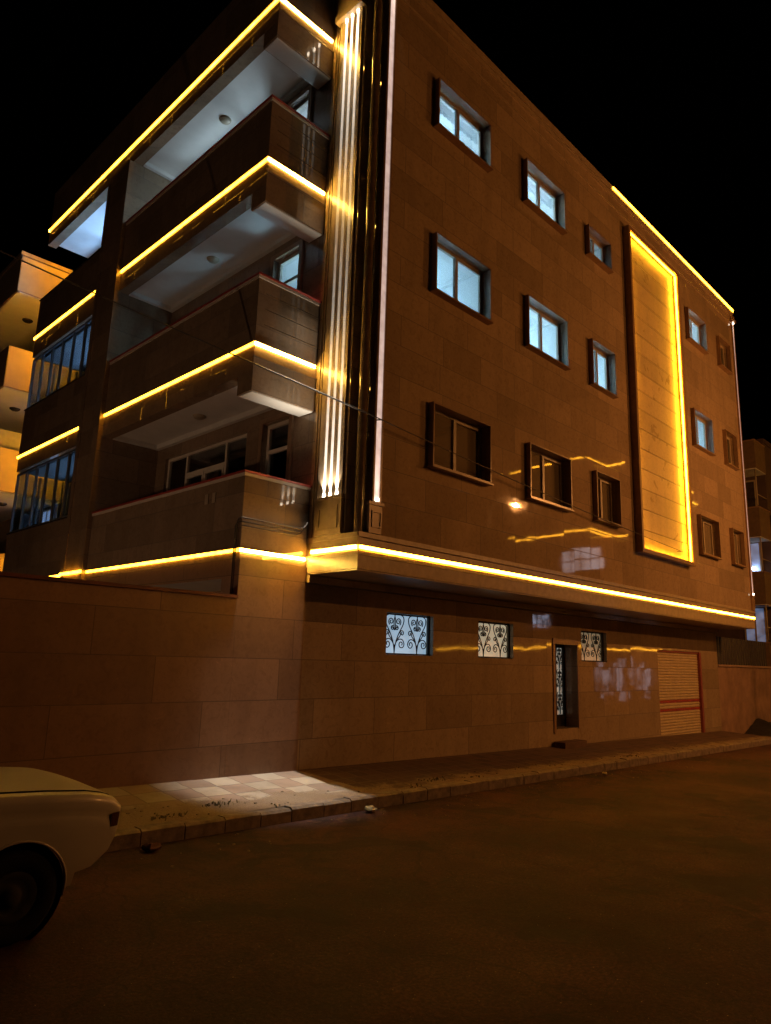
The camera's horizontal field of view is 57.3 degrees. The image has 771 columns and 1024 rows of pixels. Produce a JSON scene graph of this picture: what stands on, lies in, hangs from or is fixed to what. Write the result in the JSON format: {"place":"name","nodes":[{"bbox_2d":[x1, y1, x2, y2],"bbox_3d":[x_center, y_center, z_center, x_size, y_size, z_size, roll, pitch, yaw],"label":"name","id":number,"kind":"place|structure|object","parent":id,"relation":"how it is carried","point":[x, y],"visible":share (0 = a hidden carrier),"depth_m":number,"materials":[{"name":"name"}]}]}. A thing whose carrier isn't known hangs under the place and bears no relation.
{"place":"outdoors","nodes":[
{"label":"outdoors","id":0,"kind":"place"},
{"bbox_2d":[365,805,376,812],"bbox_3d":[-0.193,4.025,9.568,0.146,0.096,0.196,-10,-16,43],"label":"crumpled bag","id":1,"kind":"object","parent":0,"point":[371,809],"visible":1,"depth_m":9.52,"materials":[{"name":"plastic"}]},
{"bbox_2d":[0,744,770,1023],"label":"road","id":2,"kind":"structure","parent":0,"point":[621,896],"depth_m":5.65,"materials":[{"name":"grey asphalt"}]},
{"bbox_2d":[0,767,120,946],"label":"parked car","id":3,"kind":"object","parent":2,"relation":"on","point":[72,824],"visible":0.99,"depth_m":5.05,"materials":[{"name":"beige paint"}]},
{"bbox_2d":[141,842,161,851],"bbox_3d":[-2.405,3.440,7.252,0.152,0.094,0.184,-5,-14,31],"label":"brick fragment","id":4,"kind":"object","parent":2,"relation":"on","point":[151,847],"visible":1,"depth_m":7.21,"materials":[{"name":"red brick"}]},
{"bbox_2d":[51,737,770,859],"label":"kerb","id":5,"kind":"structure","parent":2,"relation":"on","point":[141,835],"depth_m":9.73,"materials":[{"name":"concrete"}]},
{"bbox_2d":[0,0,770,443],"label":"sky","id":6,"kind":"structure","parent":0,"point":[669,101],"materials":[{"name":"black"}]},
{"bbox_2d":[98,731,768,828],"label":"pavement","id":7,"kind":"structure","parent":0,"point":[189,796],"depth_m":10.77,"materials":[{"name":"concrete"}]},
{"bbox_2d":[151,755,638,820],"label":"weeds","id":8,"kind":"object","parent":7,"relation":"on","point":[228,802],"visible":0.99,"depth_m":8.72,"materials":[{"name":"green plant"}]},
{"bbox_2d":[554,739,586,748],"bbox_3d":[4.335,5.474,16.523,0.310,0.217,1.000,-10,-16,43],"label":"concrete step","id":9,"kind":"object","parent":7,"relation":"on","point":[571,744],"visible":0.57,"depth_m":16.35,"materials":[{"name":"concrete"}]},
{"bbox_2d":[126,740,754,867],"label":"gravel","id":10,"kind":"structure","parent":0,"point":[417,783],"depth_m":10.61,"materials":[{"name":"gravel"}]},
{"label":"yard ground","id":11,"kind":"structure","parent":0,"visible":0},
{"bbox_2d":[0,251,78,571],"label":"neighbour building","id":12,"kind":"structure","parent":11,"relation":"on","point":[25,288],"depth_m":21.19,"materials":[{"name":"paint"}]},
{"bbox_2d":[42,508,50,522],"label":"window","id":13,"kind":"structure","parent":12,"relation":"in","point":[46,513],"depth_m":21.61,"materials":[{"name":"glass"}]},
{"bbox_2d":[0,571,237,820],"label":"yard wall","id":14,"kind":"structure","parent":11,"relation":"on","point":[107,684],"depth_m":9.15,"materials":[{"name":"stone"}]},
{"bbox_2d":[2,0,755,776],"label":"apartment building","id":15,"kind":"structure","parent":11,"relation":"on","point":[426,220],"depth_m":14.33,"materials":[{"name":"brown stone"}]},
{"bbox_2d":[166,433,246,490],"bbox_3d":[-3.758,-0.512,14.624,3.130,1.730,0.075,-10,-16,43],"label":"window","id":16,"kind":"structure","parent":15,"relation":"in","point":[224,465],"depth_m":14.70,"materials":[{"name":"paint"}]},
{"bbox_2d":[256,412,293,480],"bbox_3d":[-1.996,-0.384,12.756,0.990,2.830,0.180,-10,-16,43],"label":"door","id":17,"kind":"structure","parent":15,"relation":"in","point":[289,446],"depth_m":13.07,"materials":[{"name":"paint"}]},
{"bbox_2d":[270,239,304,291],"bbox_3d":[-1.895,-3.713,13.444,0.990,2.830,0.180,-10,-16,43],"label":"door","id":18,"kind":"structure","parent":15,"relation":"in","point":[300,243],"depth_m":13.62,"materials":[{"name":"paint"}]},
{"bbox_2d":[287,85,313,121],"bbox_3d":[-1.792,-7.060,14.135,0.990,2.830,0.180,-10,-16,43],"label":"door","id":19,"kind":"structure","parent":15,"relation":"in","point":[310,89],"depth_m":14.14,"materials":[{"name":"paint"}]},
{"bbox_2d":[386,613,429,655],"bbox_3d":[0.371,2.334,13.422,0.088,0.756,1.306,-10,-16,43],"label":"window","id":20,"kind":"structure","parent":15,"relation":"in","point":[405,634],"depth_m":13.49,"materials":[{"name":"white metal"}]},
{"bbox_2d":[427,401,493,486],"bbox_3d":[1.354,-1.221,13.075,0.310,1.202,1.780,-10,-16,43],"label":"window","id":21,"kind":"structure","parent":15,"relation":"in","point":[487,482],"depth_m":13.15,"materials":[{"name":"metal"}]},
{"bbox_2d":[430,231,493,324],"bbox_3d":[1.454,-4.501,13.752,0.310,1.202,1.780,-10,-16,43],"label":"window","id":22,"kind":"structure","parent":15,"relation":"in","point":[436,236],"depth_m":13.82,"materials":[{"name":"metal"}]},
{"bbox_2d":[433,77,492,172],"bbox_3d":[1.517,-7.856,14.484,0.420,1.092,1.780,-10,-16,43],"label":"window","id":23,"kind":"structure","parent":15,"relation":"in","point":[439,108],"depth_m":14.54,"materials":[{"name":"metal"}]},
{"bbox_2d":[478,621,509,658],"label":"window","id":24,"kind":"structure","parent":15,"relation":"in","point":[492,641],"depth_m":15.43,"materials":[{"name":"white metal"}]},
{"bbox_2d":[369,413,682,551],"bbox_3d":[3.934,-0.219,15.448,0.178,0.674,12.241,-10,-16,43],"label":"overhead cable","id":25,"kind":"object","parent":15,"relation":"attached to","point":[378,419],"visible":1,"depth_m":13.64,"materials":[{"name":"rubber"}]},
{"bbox_2d":[522,158,567,234],"bbox_3d":[3.644,-7.352,16.611,0.420,1.092,1.720,-10,-16,43],"label":"window","id":26,"kind":"structure","parent":15,"relation":"in","point":[527,185],"depth_m":16.69,"materials":[{"name":"metal"}]},
{"bbox_2d":[524,294,570,370],"bbox_3d":[3.581,-3.996,15.879,0.310,1.202,1.720,-10,-16,43],"label":"window","id":27,"kind":"structure","parent":15,"relation":"in","point":[528,298],"depth_m":15.94,"materials":[{"name":"metal"}]},
{"bbox_2d":[525,442,574,512],"bbox_3d":[3.481,-0.717,15.202,0.310,1.202,1.720,-10,-16,43],"label":"window","id":28,"kind":"structure","parent":15,"relation":"in","point":[568,464],"depth_m":15.29,"materials":[{"name":"metal"}]},
{"bbox_2d":[555,645,565,726],"bbox_3d":[4.114,4.247,17.306,0.049,1.968,1.036,-10,-16,43],"label":"door","id":29,"kind":"structure","parent":15,"relation":"in","point":[559,649],"depth_m":17.53,"materials":[{"name":"black metal"}]},
{"bbox_2d":[581,631,603,661],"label":"window","id":30,"kind":"structure","parent":15,"relation":"in","point":[591,651],"depth_m":18.47,"materials":[{"name":"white metal"}]},
{"bbox_2d":[585,224,613,273],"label":"window","id":31,"kind":"structure","parent":15,"relation":"in","point":[589,241],"depth_m":18.40,"materials":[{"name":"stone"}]},
{"bbox_2d":[588,338,618,398],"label":"window","id":32,"kind":"structure","parent":15,"relation":"in","point":[593,353],"depth_m":17.76,"materials":[{"name":"metal"}]},
{"bbox_2d":[592,470,623,527],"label":"window","id":33,"kind":"structure","parent":15,"relation":"in","point":[597,482],"depth_m":17.11,"materials":[{"name":"metal"}]},
{"bbox_2d":[684,307,708,354],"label":"window","id":34,"kind":"structure","parent":15,"relation":"in","point":[688,326],"depth_m":22.98,"materials":[{"name":"metal"}]},
{"bbox_2d":[690,408,715,456],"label":"window","id":35,"kind":"structure","parent":15,"relation":"in","point":[694,419],"depth_m":22.32,"materials":[{"name":"stone"}]},
{"bbox_2d":[697,514,722,559],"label":"window","id":36,"kind":"structure","parent":15,"relation":"in","point":[700,523],"depth_m":21.64,"materials":[{"name":"stone"}]},
{"bbox_2d":[716,336,732,374],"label":"window","id":37,"kind":"structure","parent":15,"relation":"in","point":[719,339],"depth_m":24.68,"materials":[{"name":"metal"}]},
{"bbox_2d":[722,429,740,470],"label":"window","id":38,"kind":"structure","parent":15,"relation":"in","point":[735,467],"depth_m":24.11,"materials":[{"name":"stone"}]},
{"bbox_2d":[729,528,747,567],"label":"window","id":39,"kind":"structure","parent":15,"relation":"in","point":[736,563],"depth_m":23.46,"materials":[{"name":"stone"}]},
{"bbox_3d":[-19.069,-3.462,11.287,0.320,14.700,1.400,-10,-16,43],"label":"utility pole","id":40,"kind":"object","parent":11,"relation":"on","visible":0},
{"bbox_2d":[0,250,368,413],"bbox_3d":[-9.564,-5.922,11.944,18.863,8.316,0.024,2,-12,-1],"label":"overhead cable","id":41,"kind":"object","parent":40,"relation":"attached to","point":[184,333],"visible":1,"depth_m":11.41,"materials":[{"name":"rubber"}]},
{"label":"side street","id":42,"kind":"structure","parent":0,"visible":0},
{"bbox_2d":[744,718,770,736],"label":"rubble heap","id":43,"kind":"object","parent":42,"relation":"on","point":[760,727],"visible":0.93,"depth_m":25.43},
{"label":"ground","id":44,"kind":"structure","parent":0,"visible":0},
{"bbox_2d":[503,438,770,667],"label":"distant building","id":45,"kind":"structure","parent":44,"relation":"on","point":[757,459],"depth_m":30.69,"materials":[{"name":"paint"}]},
{"bbox_2d":[745,480,757,506],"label":"window","id":46,"kind":"structure","parent":45,"relation":"in","point":[750,485],"depth_m":31.64,"materials":[{"name":"glass"}]},
{"bbox_2d":[750,542,761,571],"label":"window","id":47,"kind":"structure","parent":45,"relation":"in","point":[756,561],"depth_m":31.07,"materials":[{"name":"glass"}]},
{"bbox_2d":[745,607,767,641],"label":"window","id":48,"kind":"structure","parent":45,"relation":"in","point":[759,633],"depth_m":30.53,"materials":[{"name":"glass"}]},
{"bbox_2d":[718,664,770,744],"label":"boundary wall","id":49,"kind":"structure","parent":44,"relation":"on","point":[745,696],"depth_m":25.60,"materials":[{"name":"pink paint"}]},
{"bbox_2d":[716,637,766,665],"bbox_3d":[13.296,5.229,26.304,0.030,0.948,5.460,-10,-16,43],"label":"sheet metal screen","id":50,"kind":"object","parent":49,"relation":"on","point":[731,651],"visible":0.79,"depth_m":26.17,"materials":[{"name":"metal"}]}
]}

